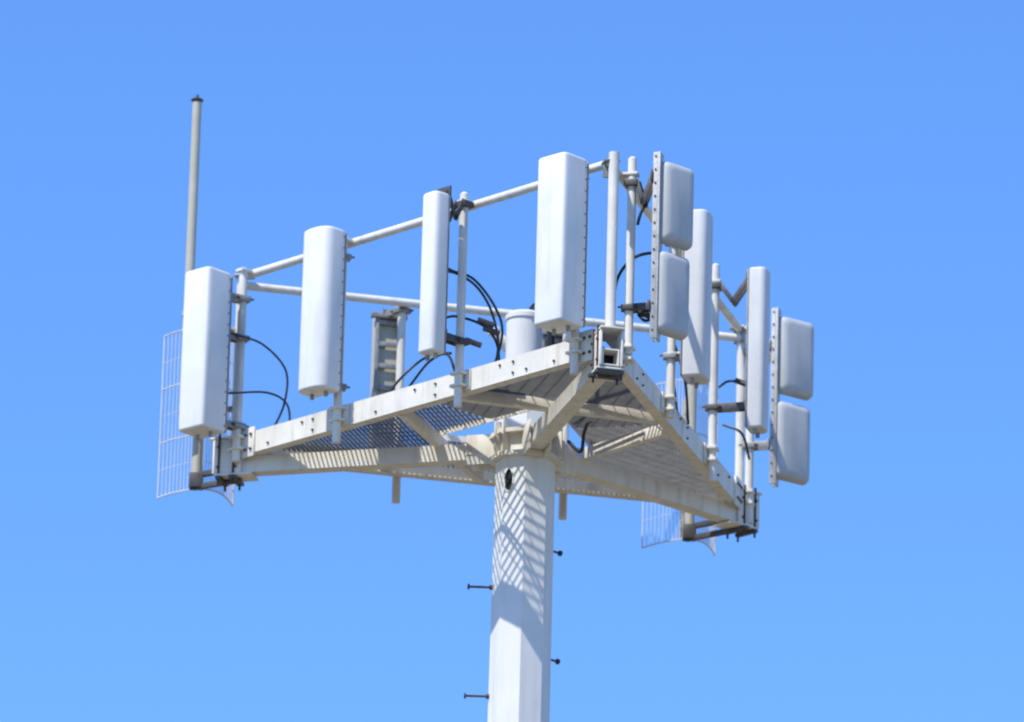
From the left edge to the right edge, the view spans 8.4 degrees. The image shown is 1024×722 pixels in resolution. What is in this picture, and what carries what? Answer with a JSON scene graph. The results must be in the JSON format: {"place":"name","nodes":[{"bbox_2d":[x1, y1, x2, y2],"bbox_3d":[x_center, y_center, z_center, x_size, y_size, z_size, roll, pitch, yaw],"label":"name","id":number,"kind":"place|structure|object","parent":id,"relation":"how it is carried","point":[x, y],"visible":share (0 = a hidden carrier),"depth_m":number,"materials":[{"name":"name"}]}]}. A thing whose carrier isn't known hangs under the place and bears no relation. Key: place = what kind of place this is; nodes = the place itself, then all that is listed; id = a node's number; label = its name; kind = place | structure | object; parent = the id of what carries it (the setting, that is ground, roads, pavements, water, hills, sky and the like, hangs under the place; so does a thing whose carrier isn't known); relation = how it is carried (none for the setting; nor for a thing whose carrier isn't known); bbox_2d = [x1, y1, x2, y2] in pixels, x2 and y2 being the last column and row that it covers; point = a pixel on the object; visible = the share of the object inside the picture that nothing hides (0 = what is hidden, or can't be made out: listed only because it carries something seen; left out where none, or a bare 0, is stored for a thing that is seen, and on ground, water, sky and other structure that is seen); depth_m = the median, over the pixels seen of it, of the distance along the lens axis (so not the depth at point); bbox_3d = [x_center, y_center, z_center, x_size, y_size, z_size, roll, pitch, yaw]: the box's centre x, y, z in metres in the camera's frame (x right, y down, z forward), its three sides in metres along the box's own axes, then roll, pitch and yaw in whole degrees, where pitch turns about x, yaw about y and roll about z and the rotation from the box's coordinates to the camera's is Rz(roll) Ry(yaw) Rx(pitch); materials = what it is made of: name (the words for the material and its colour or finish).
{"place":"outdoors","nodes":[
{"label":"outdoors","id":0,"kind":"place"},
{"bbox_2d":[189,151,761,721],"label":"cell tower","id":1,"kind":"structure","parent":0,"point":[533,399],"depth_m":49.75,"materials":[{"name":"white metal"}]},
{"bbox_2d":[157,330,234,505],"bbox_3d":[-2.237,0.352,51.088,0.573,1.340,0.475,6,-18,-13],"label":"grid reflector antenna","id":2,"kind":"object","parent":1,"relation":"attached to","point":[197,457],"visible":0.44,"depth_m":51.05,"materials":[{"name":"white metal"}]},
{"bbox_2d":[178,94,235,424],"bbox_3d":[-2.164,-0.759,51.058,0.473,2.540,0.094,-4,-19,16],"label":"whip antenna","id":3,"kind":"object","parent":1,"relation":"attached to","point":[197,100],"visible":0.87,"depth_m":51.24,"materials":[{"name":"metal"}]},
{"bbox_2d":[179,266,290,439],"bbox_3d":[-1.994,-0.003,50.561,0.798,1.245,0.311,11,-20,-26],"label":"panel antenna","id":4,"kind":"object","parent":1,"relation":"attached to","point":[210,298],"visible":1,"depth_m":50.38,"materials":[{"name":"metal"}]},
{"bbox_2d":[298,226,354,399],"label":"panel antenna","id":5,"kind":"object","parent":1,"relation":"attached to","point":[326,256],"visible":1,"depth_m":49.74,"materials":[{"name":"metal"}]},
{"bbox_2d":[368,306,413,448],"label":"panel antenna","id":6,"kind":"object","parent":1,"relation":"attached to","point":[383,351],"visible":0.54,"depth_m":51.31,"materials":[{"name":"metal"}]},
{"bbox_2d":[387,185,503,392],"bbox_3d":[-0.625,-0.454,49.385,0.702,1.324,1.018,17,-23,-39],"label":"panel antenna","id":7,"kind":"object","parent":1,"relation":"attached to","point":[435,337],"visible":1,"depth_m":48.90,"materials":[{"name":"plastic"}]},
{"bbox_2d":[542,330,562,347],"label":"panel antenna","id":8,"kind":"object","parent":1,"relation":"attached to","point":[559,338],"visible":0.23,"depth_m":51.65,"materials":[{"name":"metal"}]},
{"bbox_2d":[534,152,589,334],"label":"panel antenna","id":9,"kind":"object","parent":1,"relation":"attached to","point":[561,246],"visible":1,"depth_m":48.04,"materials":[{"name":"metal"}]},
{"bbox_2d":[616,151,693,341],"bbox_3d":[0.973,-0.770,48.467,0.557,1.360,0.258,2,-18,0],"label":"stacked panel antenna","id":10,"kind":"object","parent":1,"relation":"attached to","point":[669,186],"visible":1,"depth_m":48.41,"materials":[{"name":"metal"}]},
{"bbox_2d":[641,379,718,555],"bbox_3d":[1.310,0.741,51.988,0.573,1.340,0.467,6,-18,-13],"label":"grid reflector antenna","id":11,"kind":"object","parent":1,"relation":"attached to","point":[686,518],"visible":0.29,"depth_m":51.91,"materials":[{"name":"white metal"}]},
{"bbox_2d":[660,209,712,424],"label":"panel antenna","id":12,"kind":"object","parent":1,"relation":"attached to","point":[692,356],"visible":0.81,"depth_m":49.35,"materials":[{"name":"plastic"}]},
{"bbox_2d":[702,267,769,459],"bbox_3d":[1.678,0.023,50.717,0.476,1.314,0.474,-6,-19,22],"label":"panel antenna","id":13,"kind":"object","parent":1,"relation":"attached to","point":[755,284],"visible":0.99,"depth_m":50.48,"materials":[{"name":"plastic"}]},
{"bbox_2d":[739,307,813,486],"bbox_3d":[1.956,0.281,51.648,0.561,1.360,0.213,4,-18,-8],"label":"stacked panel antenna","id":14,"kind":"object","parent":1,"relation":"attached to","point":[791,359],"visible":0.81,"depth_m":51.60,"materials":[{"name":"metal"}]},
{"bbox_2d":[0,0,1023,721],"label":"sky","id":15,"kind":"structure","parent":0,"point":[866,155],"materials":[{"name":"blue"}]}
]}

